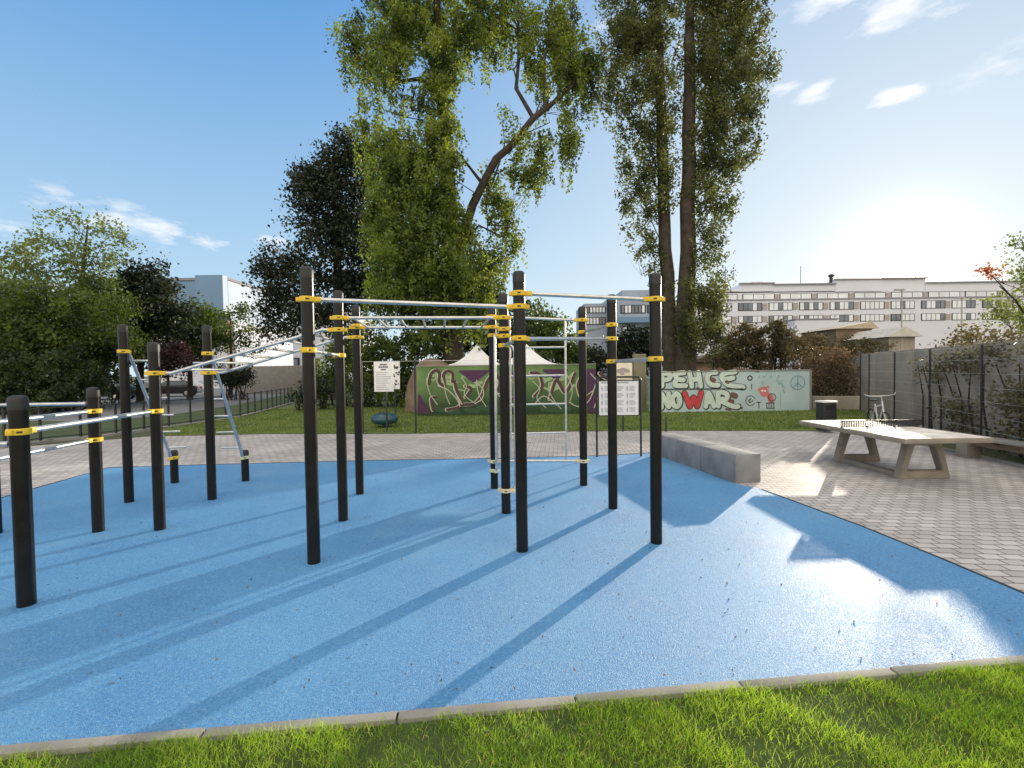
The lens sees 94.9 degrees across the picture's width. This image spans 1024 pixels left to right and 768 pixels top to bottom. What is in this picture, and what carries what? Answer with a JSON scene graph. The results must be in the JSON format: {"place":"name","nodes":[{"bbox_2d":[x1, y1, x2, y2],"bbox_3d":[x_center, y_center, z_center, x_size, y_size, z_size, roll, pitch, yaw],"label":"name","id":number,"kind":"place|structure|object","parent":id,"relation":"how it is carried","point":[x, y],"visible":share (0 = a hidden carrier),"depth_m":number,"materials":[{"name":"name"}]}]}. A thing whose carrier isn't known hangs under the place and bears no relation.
{"place":"outdoors","nodes":[
{"label":"outdoors","id":0,"kind":"place"},
{"bbox_2d":[0,388,283,420],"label":"street","id":1,"kind":"structure","parent":0,"point":[178,406],"depth_m":29.44,"materials":[{"name":"grey asphalt"}]},
{"bbox_2d":[0,336,137,414],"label":"hedge","id":2,"kind":"object","parent":1,"relation":"on","point":[37,380],"visible":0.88,"depth_m":24.36,"materials":[{"name":"green plant"}]},
{"bbox_2d":[101,382,135,399],"bbox_3d":[-32.792,0.542,37.934,4.294,1.419,1.816,-1,2,-4],"label":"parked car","id":3,"kind":"object","parent":1,"relation":"on","point":[133,395],"visible":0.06,"depth_m":37.34,"materials":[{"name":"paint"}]},
{"bbox_2d":[145,380,201,395],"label":"parked car","id":4,"kind":"object","parent":1,"relation":"on","point":[178,386],"visible":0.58,"depth_m":41.22,"materials":[{"name":"paint"}]},
{"bbox_2d":[213,363,259,399],"bbox_3d":[-20.588,-0.237,35.007,3.598,2.878,2.594,-1,2,0],"label":"shrub","id":5,"kind":"object","parent":1,"relation":"on","point":[240,378],"visible":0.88,"depth_m":34.83,"materials":[{"name":"green plant"}]},
{"bbox_2d":[237,365,302,393],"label":"retaining wall","id":6,"kind":"structure","parent":1,"relation":"on","point":[269,378],"depth_m":44.73,"materials":[{"name":"concrete"}]},
{"bbox_2d":[0,388,405,441],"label":"street verge","id":7,"kind":"structure","parent":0,"point":[108,425],"depth_m":19.79,"materials":[{"name":"green plant"}]},
{"bbox_2d":[0,263,119,378],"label":"maple tree","id":8,"kind":"object","parent":7,"relation":"on","point":[29,312],"visible":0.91,"depth_m":25.21,"materials":[{"name":"green plant"}]},
{"bbox_2d":[0,201,146,399],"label":"ash tree","id":9,"kind":"object","parent":7,"relation":"on","point":[15,265],"visible":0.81,"depth_m":29.53,"materials":[{"name":"green plant"}]},
{"bbox_2d":[39,262,157,401],"bbox_3d":[-25.263,-2.953,28.765,6.817,9.395,5.160,-1,2,0],"label":"maple tree","id":10,"kind":"object","parent":7,"relation":"on","point":[108,354],"visible":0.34,"depth_m":28.60,"materials":[{"name":"green plant"}]},
{"bbox_2d":[0,402,293,448],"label":"fence kerb","id":11,"kind":"structure","parent":7,"relation":"on","point":[85,437],"depth_m":15.68,"materials":[{"name":"concrete"}]},
{"bbox_2d":[0,387,291,440],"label":"railing fence","id":12,"kind":"object","parent":11,"relation":"on","point":[80,434],"visible":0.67,"depth_m":16.25,"materials":[{"name":"metal"}]},
{"bbox_2d":[105,251,209,401],"bbox_3d":[-25.562,-3.814,32.999,8.286,10.906,5.829,-1,2,0],"label":"dark tree","id":13,"kind":"object","parent":7,"relation":"on","point":[158,287],"visible":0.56,"depth_m":32.24,"materials":[{"name":"green plant"}]},
{"bbox_2d":[139,337,201,403],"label":"plum tree","id":14,"kind":"object","parent":7,"relation":"on","point":[170,360],"visible":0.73,"depth_m":30.79,"materials":[{"name":"purple plant"}]},
{"bbox_2d":[162,292,235,399],"bbox_3d":[-24.258,-2.887,36.046,5.665,8.548,4.167,-1,2,-14],"label":"green tree","id":15,"kind":"object","parent":7,"relation":"on","point":[211,319],"visible":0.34,"depth_m":35.73,"materials":[{"name":"green plant"}]},
{"bbox_2d":[212,301,267,397],"bbox_3d":[-22.368,-2.740,37.758,5.649,7.972,3.484,-1,2,0],"label":"thin tree","id":16,"kind":"object","parent":7,"relation":"on","point":[229,340],"visible":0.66,"depth_m":37.74,"materials":[{"name":"green plant"}]},
{"bbox_2d":[237,120,404,399],"bbox_3d":[-12.939,-8.657,33.797,13.151,19.905,7.390,-1,2,-17],"label":"dark tree","id":17,"kind":"object","parent":7,"relation":"on","point":[319,187],"visible":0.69,"depth_m":32.94,"materials":[{"name":"green plant"}]},
{"bbox_2d":[0,453,1023,744],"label":"sports floor","id":18,"kind":"structure","parent":0,"point":[804,581],"depth_m":3.92,"materials":[{"name":"blue rubber"}]},
{"bbox_2d":[0,266,664,607],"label":"workout rig","id":19,"kind":"object","parent":18,"relation":"on","point":[19,431],"visible":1,"depth_m":5.71,"materials":[{"name":"metal"}]},
{"bbox_2d":[12,466,1018,694],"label":"leaf litter","id":20,"kind":"object","parent":18,"relation":"on","point":[488,625],"visible":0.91,"depth_m":3.72,"materials":[{"name":"brown plant"}]},
{"bbox_2d":[595,376,641,456],"bbox_3d":[2.311,0.704,10.178,0.995,1.752,0.044,-1,2,1],"label":"notice board","id":21,"kind":"object","parent":18,"relation":"on","point":[629,398],"visible":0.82,"depth_m":10.15,"materials":[{"name":"black paint"}]},
{"bbox_2d":[0,431,1023,730],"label":"paved path","id":22,"kind":"structure","parent":0,"point":[968,513],"depth_m":8.82,"materials":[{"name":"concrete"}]},
{"bbox_2d":[1,453,1023,593],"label":"edging strip","id":23,"kind":"object","parent":22,"relation":"on","point":[639,453],"visible":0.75,"depth_m":6.13,"materials":[{"name":"metal"}]},
{"bbox_2d":[662,433,696,461],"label":"concrete block","id":24,"kind":"structure","parent":22,"relation":"on","point":[669,446],"depth_m":9.79,"materials":[{"name":"grey concrete"}]},
{"bbox_2d":[677,439,721,470],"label":"concrete block","id":25,"kind":"structure","parent":22,"relation":"on","point":[689,452],"depth_m":9.04,"materials":[{"name":"grey concrete"}]},
{"bbox_2d":[701,445,760,482],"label":"concrete block","id":26,"kind":"structure","parent":22,"relation":"on","point":[733,464],"depth_m":7.88,"materials":[{"name":"grey concrete"}]},
{"bbox_2d":[815,400,837,430],"bbox_3d":[9.100,0.912,13.617,0.420,0.860,0.400,-1,2,0],"label":"litter bin","id":27,"kind":"object","parent":22,"relation":"on","point":[826,409],"visible":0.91,"depth_m":13.44,"materials":[{"name":"metal"}]},
{"bbox_2d":[864,392,895,422],"bbox_3d":[9.867,0.809,12.596,0.663,1.196,1.743,1,2,41],"label":"bicycle","id":28,"kind":"object","parent":22,"relation":"on","point":[876,414],"visible":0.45,"depth_m":12.44,"materials":[{"name":"metal"}]},
{"bbox_2d":[798,419,993,478],"bbox_3d":[6.788,1.112,8.648,1.502,0.905,2.710,-1,2,0],"label":"table tennis","id":29,"kind":"object","parent":22,"relation":"on","point":[909,435],"visible":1,"depth_m":8.04,"materials":[{"name":"concrete"}]},
{"bbox_2d":[921,445,1023,466],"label":"paving edge","id":30,"kind":"object","parent":22,"relation":"on","point":[996,459],"visible":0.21,"depth_m":9.23,"materials":[{"name":"concrete"}]},
{"bbox_2d":[934,429,1023,457],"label":"long bench","id":31,"kind":"object","parent":22,"relation":"on","point":[968,450],"visible":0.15,"depth_m":9.33,"materials":[{"name":"concrete"}]},
{"bbox_2d":[0,656,1023,767],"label":"grass bank","id":32,"kind":"structure","parent":0,"point":[839,689],"depth_m":2.42,"materials":[{"name":"green plant"}]},
{"bbox_2d":[0,0,1023,376],"label":"sky","id":33,"kind":"structure","parent":0,"point":[894,145],"materials":[{"name":"blue"}]},
{"bbox_2d":[31,376,1023,723],"bbox_3d":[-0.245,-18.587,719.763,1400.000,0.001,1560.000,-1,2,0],"label":"ground","id":34,"kind":"structure","parent":0,"point":[949,446],"depth_m":14.28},
{"bbox_2d":[159,275,292,388],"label":"sports hall","id":35,"kind":"structure","parent":34,"relation":"on","point":[223,291],"depth_m":63.15,"materials":[{"name":"metal"}]},
{"bbox_2d":[293,309,373,380],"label":"white building","id":36,"kind":"structure","parent":34,"relation":"on","point":[297,358],"depth_m":91.82,"materials":[{"name":"concrete"}]},
{"bbox_2d":[293,358,299,365],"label":"window","id":37,"kind":"structure","parent":36,"relation":"in","point":[296,361],"depth_m":91.61,"materials":[{"name":"glass"}]},
{"bbox_2d":[0,655,1023,759],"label":"kerb","id":38,"kind":"structure","parent":34,"relation":"on","point":[79,744],"depth_m":2.61,"materials":[{"name":"concrete"}]},
{"bbox_2d":[576,290,662,378],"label":"terraced building","id":39,"kind":"structure","parent":34,"relation":"on","point":[632,312],"depth_m":97.45,"materials":[{"name":"concrete"}]},
{"bbox_2d":[586,307,605,312],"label":"window","id":40,"kind":"structure","parent":39,"relation":"in","point":[588,309],"depth_m":97.45,"materials":[{"name":"glass"}]},
{"bbox_2d":[586,317,605,324],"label":"window","id":41,"kind":"structure","parent":39,"relation":"in","point":[592,320],"depth_m":97.54,"materials":[{"name":"glass"}]},
{"bbox_2d":[620,305,645,313],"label":"window","id":42,"kind":"structure","parent":39,"relation":"in","point":[624,309],"depth_m":94.47,"materials":[{"name":"glass"}]},
{"bbox_2d":[697,325,721,355],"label":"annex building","id":43,"kind":"structure","parent":34,"relation":"on","point":[705,352],"depth_m":99.85,"materials":[{"name":"white"}]},
{"bbox_2d":[706,316,816,370],"bbox_3d":[16.909,-1.886,31.847,7.527,5.356,3.138,-1,2,0],"label":"hedge","id":44,"kind":"object","parent":34,"relation":"on","point":[754,355],"visible":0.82,"depth_m":31.57,"materials":[{"name":"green plant"}]},
{"bbox_2d":[773,318,838,369],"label":"annex building","id":45,"kind":"structure","parent":34,"relation":"on","point":[806,325],"depth_m":117.66,"materials":[{"name":"white"}]},
{"bbox_2d":[772,331,897,395],"bbox_3d":[20.530,-1.334,29.959,7.462,4.245,2.572,-1,2,0],"label":"hedge","id":46,"kind":"object","parent":34,"relation":"on","point":[849,345],"visible":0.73,"depth_m":29.71,"materials":[{"name":"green plant"}]},
{"bbox_2d":[797,321,878,392],"bbox_3d":[24.701,-1.991,35.967,3.198,5.078,4.600,-1,2,0],"label":"hut","id":47,"kind":"object","parent":34,"relation":"on","point":[844,330],"visible":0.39,"depth_m":33.94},
{"bbox_2d":[675,266,1023,368],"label":"office building","id":48,"kind":"structure","parent":34,"relation":"on","point":[931,311],"depth_m":139.59,"materials":[{"name":"concrete"}]},
{"bbox_2d":[707,294,737,299],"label":"window","id":49,"kind":"structure","parent":48,"relation":"in","point":[731,296],"depth_m":140.78,"materials":[{"name":"glass"}]},
{"bbox_2d":[714,316,731,322],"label":"window","id":50,"kind":"structure","parent":48,"relation":"in","point":[723,317],"depth_m":139.38,"materials":[{"name":"glass"}]},
{"bbox_2d":[738,303,761,310],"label":"window","id":51,"kind":"structure","parent":48,"relation":"in","point":[741,306],"depth_m":139.28,"materials":[{"name":"glass"}]},
{"bbox_2d":[738,316,761,322],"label":"window","id":52,"kind":"structure","parent":48,"relation":"in","point":[751,319],"depth_m":139.38,"materials":[{"name":"glass"}]},
{"bbox_2d":[742,294,774,298],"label":"window","id":53,"kind":"structure","parent":48,"relation":"in","point":[744,296],"depth_m":140.78,"materials":[{"name":"glass"}]},
{"bbox_2d":[769,302,792,310],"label":"window","id":54,"kind":"structure","parent":48,"relation":"in","point":[777,306],"depth_m":139.28,"materials":[{"name":"glass"}]},
{"bbox_2d":[769,315,792,322],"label":"window","id":55,"kind":"structure","parent":48,"relation":"in","point":[787,317],"depth_m":139.38,"materials":[{"name":"glass"}]},
{"bbox_2d":[779,293,811,298],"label":"window","id":56,"kind":"structure","parent":48,"relation":"in","point":[789,295],"depth_m":140.78,"materials":[{"name":"glass"}]},
{"bbox_2d":[799,302,822,309],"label":"window","id":57,"kind":"structure","parent":48,"relation":"in","point":[802,305],"depth_m":139.28,"materials":[{"name":"glass"}]},
{"bbox_2d":[799,315,822,318],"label":"window","id":58,"kind":"structure","parent":48,"relation":"in","point":[800,316],"depth_m":139.38,"materials":[{"name":"glass"}]},
{"bbox_2d":[817,293,848,297],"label":"window","id":59,"kind":"structure","parent":48,"relation":"in","point":[819,295],"depth_m":140.78,"materials":[{"name":"glass"}]},
{"bbox_2d":[829,301,853,309],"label":"window","id":60,"kind":"structure","parent":48,"relation":"in","point":[833,305],"depth_m":139.28,"materials":[{"name":"glass"}]},
{"bbox_2d":[830,314,853,321],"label":"window","id":61,"kind":"structure","parent":48,"relation":"in","point":[842,318],"depth_m":139.38,"materials":[{"name":"glass"}]},
{"bbox_2d":[854,292,885,297],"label":"window","id":62,"kind":"structure","parent":48,"relation":"in","point":[864,294],"depth_m":140.78,"materials":[{"name":"glass"}]},
{"bbox_2d":[860,301,883,308],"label":"window","id":63,"kind":"structure","parent":48,"relation":"in","point":[863,304],"depth_m":139.28,"materials":[{"name":"glass"}]},
{"bbox_2d":[860,314,883,320],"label":"window","id":64,"kind":"structure","parent":48,"relation":"in","point":[863,317],"depth_m":139.38,"materials":[{"name":"glass"}]},
{"bbox_2d":[890,301,914,308],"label":"window","id":65,"kind":"structure","parent":48,"relation":"in","point":[894,304],"depth_m":139.28,"materials":[{"name":"glass"}]},
{"bbox_2d":[890,314,914,320],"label":"window","id":66,"kind":"structure","parent":48,"relation":"in","point":[894,317],"depth_m":139.38,"materials":[{"name":"glass"}]},
{"bbox_2d":[891,292,922,296],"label":"window","id":67,"kind":"structure","parent":48,"relation":"in","point":[893,294],"depth_m":140.78,"materials":[{"name":"glass"}]},
{"bbox_2d":[921,300,944,308],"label":"window","id":68,"kind":"structure","parent":48,"relation":"in","point":[929,304],"depth_m":139.28,"materials":[{"name":"glass"}]},
{"bbox_2d":[921,313,944,320],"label":"window","id":69,"kind":"structure","parent":48,"relation":"in","point":[931,316],"depth_m":139.38,"materials":[{"name":"glass"}]},
{"bbox_2d":[928,291,959,296],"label":"window","id":70,"kind":"structure","parent":48,"relation":"in","point":[947,293],"depth_m":140.78,"materials":[{"name":"glass"}]},
{"bbox_2d":[951,300,975,307],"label":"window","id":71,"kind":"structure","parent":48,"relation":"in","point":[955,303],"depth_m":139.28,"materials":[{"name":"glass"}]},
{"bbox_2d":[951,313,975,319],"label":"window","id":72,"kind":"structure","parent":48,"relation":"in","point":[955,316],"depth_m":139.38,"materials":[{"name":"glass"}]},
{"bbox_2d":[965,291,996,295],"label":"window","id":73,"kind":"structure","parent":48,"relation":"in","point":[967,293],"depth_m":140.78,"materials":[{"name":"glass"}]},
{"bbox_2d":[982,299,1005,307],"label":"window","id":74,"kind":"structure","parent":48,"relation":"in","point":[984,304],"depth_m":139.28,"materials":[{"name":"glass"}]},
{"bbox_2d":[982,313,1005,319],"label":"window","id":75,"kind":"structure","parent":48,"relation":"in","point":[982,313],"depth_m":139.38,"materials":[{"name":"glass"}]},
{"bbox_2d":[1002,290,1023,295],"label":"window","id":76,"kind":"structure","parent":48,"relation":"in","point":[1017,292],"depth_m":140.78,"materials":[{"name":"glass"}]},
{"bbox_2d":[843,327,921,392],"bbox_3d":[24.860,-1.513,31.979,2.256,4.346,4.600,-1,2,0],"label":"hut","id":77,"kind":"object","parent":34,"relation":"on","point":[907,334],"visible":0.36,"depth_m":30.06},
{"bbox_2d":[894,289,905,350],"bbox_3d":[24.664,-2.655,29.946,0.600,6.750,0.200,-1,2,0],"label":"street lamp","id":78,"kind":"object","parent":34,"relation":"on","point":[901,290],"visible":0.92,"depth_m":29.86,"materials":[{"name":"grey metal"}]},
{"bbox_2d":[859,338,1023,457],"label":"panel wall","id":79,"kind":"structure","parent":34,"relation":"on","point":[881,360],"depth_m":13.79,"materials":[{"name":"metal"}]},
{"bbox_2d":[868,342,1023,454],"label":"wire fence","id":80,"kind":"object","parent":34,"relation":"on","point":[980,387],"visible":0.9,"depth_m":12.49,"materials":[{"name":"metal"}]},
{"bbox_2d":[955,297,964,342],"bbox_3d":[32.303,-2.874,33.944,0.600,6.758,0.200,-1,2,0],"label":"street lamp","id":81,"kind":"object","parent":34,"relation":"on","point":[961,311],"visible":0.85,"depth_m":33.85,"materials":[{"name":"grey metal"}]},
{"bbox_2d":[904,329,1023,458],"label":"climbing hedge","id":82,"kind":"object","parent":34,"relation":"on","point":[1015,401],"visible":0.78,"depth_m":10.70,"materials":[{"name":"green plant"}]},
{"bbox_2d":[928,320,1023,347],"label":"shrub","id":83,"kind":"object","parent":34,"relation":"on","point":[969,335],"visible":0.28,"depth_m":17.83,"materials":[{"name":"green plant"}]},
{"bbox_2d":[969,231,1023,337],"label":"young tree","id":84,"kind":"object","parent":34,"relation":"on","point":[1018,314],"visible":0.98,"depth_m":13.41,"materials":[{"name":"green plant"}]},
{"bbox_2d":[972,262,1023,314],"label":"orange twig tree","id":85,"kind":"object","parent":34,"relation":"on","point":[988,270],"visible":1,"depth_m":12.91,"materials":[{"name":"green plant"}]},
{"bbox_2d":[163,391,892,435],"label":"lawn","id":86,"kind":"structure","parent":0,"point":[291,407],"depth_m":17.46,"materials":[{"name":"plant"}]},
{"bbox_2d":[285,373,347,410],"bbox_3d":[-10.107,0.398,24.588,2.740,1.957,3.396,0,2,37],"label":"shrub","id":87,"kind":"object","parent":86,"relation":"on","point":[325,389],"visible":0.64,"depth_m":24.18,"materials":[{"name":"green plant"}]},
{"bbox_2d":[294,315,443,407],"bbox_3d":[-8.076,-1.351,26.598,9.291,5.315,4.236,-1,2,8],"label":"hedge","id":88,"kind":"object","parent":86,"relation":"on","point":[391,349],"visible":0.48,"depth_m":25.82,"materials":[{"name":"green plant"}]},
{"bbox_2d":[374,361,393,432],"bbox_3d":[-4.016,0.410,14.787,0.609,2.243,0.076,-1,2,0],"label":"playground sign","id":89,"kind":"object","parent":86,"relation":"on","point":[383,377],"visible":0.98,"depth_m":14.74,"materials":[{"name":"metal"}]},
{"bbox_2d":[371,412,398,427],"bbox_3d":[-4.415,1.241,16.319,0.935,0.505,0.935,-1,2,0],"label":"play spinner","id":90,"kind":"object","parent":86,"relation":"on","point":[379,418],"visible":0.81,"depth_m":16.02,"materials":[{"name":"teal plastic"}]},
{"bbox_2d":[393,361,399,413],"bbox_3d":[-4.207,0.322,17.178,0.275,2.289,0.052,-1,2,0],"label":"lettered sign","id":91,"kind":"object","parent":86,"relation":"on","point":[396,371],"visible":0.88,"depth_m":17.14,"materials":[{"name":"metal"}]},
{"bbox_2d":[405,358,447,412],"bbox_3d":[-3.834,0.034,22.511,2.789,2.549,1.884,-1,2,0],"label":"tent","id":92,"kind":"object","parent":86,"relation":"on","point":[409,406],"visible":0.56,"depth_m":22.27,"materials":[{"name":"beige fabric"}]},
{"bbox_2d":[361,359,512,433],"bbox_3d":[-2.215,0.406,14.562,4.958,2.316,0.062,-1,2,2],"label":"wire fence","id":93,"kind":"object","parent":86,"relation":"on","point":[414,390],"visible":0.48,"depth_m":14.57,"materials":[{"name":"metal"}]},
{"bbox_2d":[323,0,611,364],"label":"weeping tree","id":94,"kind":"object","parent":86,"relation":"on","point":[455,272],"visible":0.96,"depth_m":24.49,"materials":[{"name":"green plant"}]},
{"bbox_2d":[449,346,498,364],"bbox_3d":[-1.764,-0.400,23.998,2.576,3.278,2.576,-1,2,0],"label":"white tent","id":95,"kind":"object","parent":86,"relation":"on","point":[474,356],"visible":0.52,"depth_m":23.28,"materials":[{"name":"fabric"}]},
{"bbox_2d":[417,297,555,362],"bbox_3d":[-1.896,-2.419,31.070,9.213,6.971,5.211,-1,2,-18],"label":"tree","id":96,"kind":"object","parent":86,"relation":"on","point":[547,356],"visible":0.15,"depth_m":31.05,"materials":[{"name":"green plant"}]},
{"bbox_2d":[416,363,606,415],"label":"mural wall","id":97,"kind":"structure","parent":86,"relation":"on","point":[455,390],"depth_m":20.07,"materials":[{"name":"paint"}]},
{"bbox_2d":[511,344,555,364],"bbox_3d":[0.782,-0.451,24.597,2.900,3.278,2.900,-1,2,0],"label":"white tent","id":98,"kind":"object","parent":86,"relation":"on","point":[532,357],"visible":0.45,"depth_m":23.78,"materials":[{"name":"fabric"}]},
{"bbox_2d":[510,297,598,363],"bbox_3d":[2.782,-3.137,38.074,8.524,8.058,5.554,-1,2,0],"label":"bushy tree","id":99,"kind":"object","parent":86,"relation":"on","point":[572,354],"visible":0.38,"depth_m":37.06,"materials":[{"name":"green plant"}]},
{"bbox_2d":[586,323,662,386],"bbox_3d":[8.283,-1.929,35.817,8.245,5.615,4.194,-1,2,0],"label":"young tree","id":100,"kind":"object","parent":86,"relation":"on","point":[630,346],"visible":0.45,"depth_m":35.49,"materials":[{"name":"green plant"}]},
{"bbox_2d":[617,363,631,416],"bbox_3d":[4.057,0.293,17.187,0.671,2.128,0.088,-1,2,0],"label":"picture sign","id":101,"kind":"object","parent":86,"relation":"on","point":[624,369],"visible":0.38,"depth_m":17.12,"materials":[{"name":"metal"}]},
{"bbox_2d":[586,0,691,370],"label":"poplar tree","id":102,"kind":"object","parent":86,"relation":"on","point":[633,41],"visible":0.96,"depth_m":29.07,"materials":[{"name":"green plant"}]},
{"bbox_2d":[632,354,645,410],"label":"stone pillar","id":103,"kind":"structure","parent":86,"relation":"on","point":[639,369],"depth_m":21.35,"materials":[{"name":"beige stone"}]},
{"bbox_2d":[664,0,786,370],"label":"poplar tree","id":104,"kind":"object","parent":86,"relation":"on","point":[711,42],"visible":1,"depth_m":28.00,"materials":[{"name":"green plant"}]},
{"bbox_2d":[648,367,811,411],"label":"mural wall","id":105,"kind":"structure","parent":86,"relation":"on","point":[723,390],"depth_m":20.37,"materials":[{"name":"paint"}]},
{"bbox_2d":[778,340,859,395],"bbox_3d":[14.414,-0.468,21.574,3.947,3.193,2.691,0,2,29],"label":"shrub","id":106,"kind":"object","parent":86,"relation":"on","point":[847,383],"visible":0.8,"depth_m":21.44,"materials":[{"name":"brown plant"}]},
{"bbox_2d":[812,396,859,409],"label":"wall","id":107,"kind":"structure","parent":86,"relation":"on","point":[849,402],"depth_m":20.51,"materials":[{"name":"beige concrete"}]},
{"bbox_2d":[697,355,736,370],"bbox_3d":[17.189,-1.024,41.994,4.682,2.999,4.600,-1,2,0],"label":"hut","id":108,"kind":"object","parent":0,"point":[701,364],"visible":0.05,"depth_m":39.97,"materials":[{"name":"beige"}]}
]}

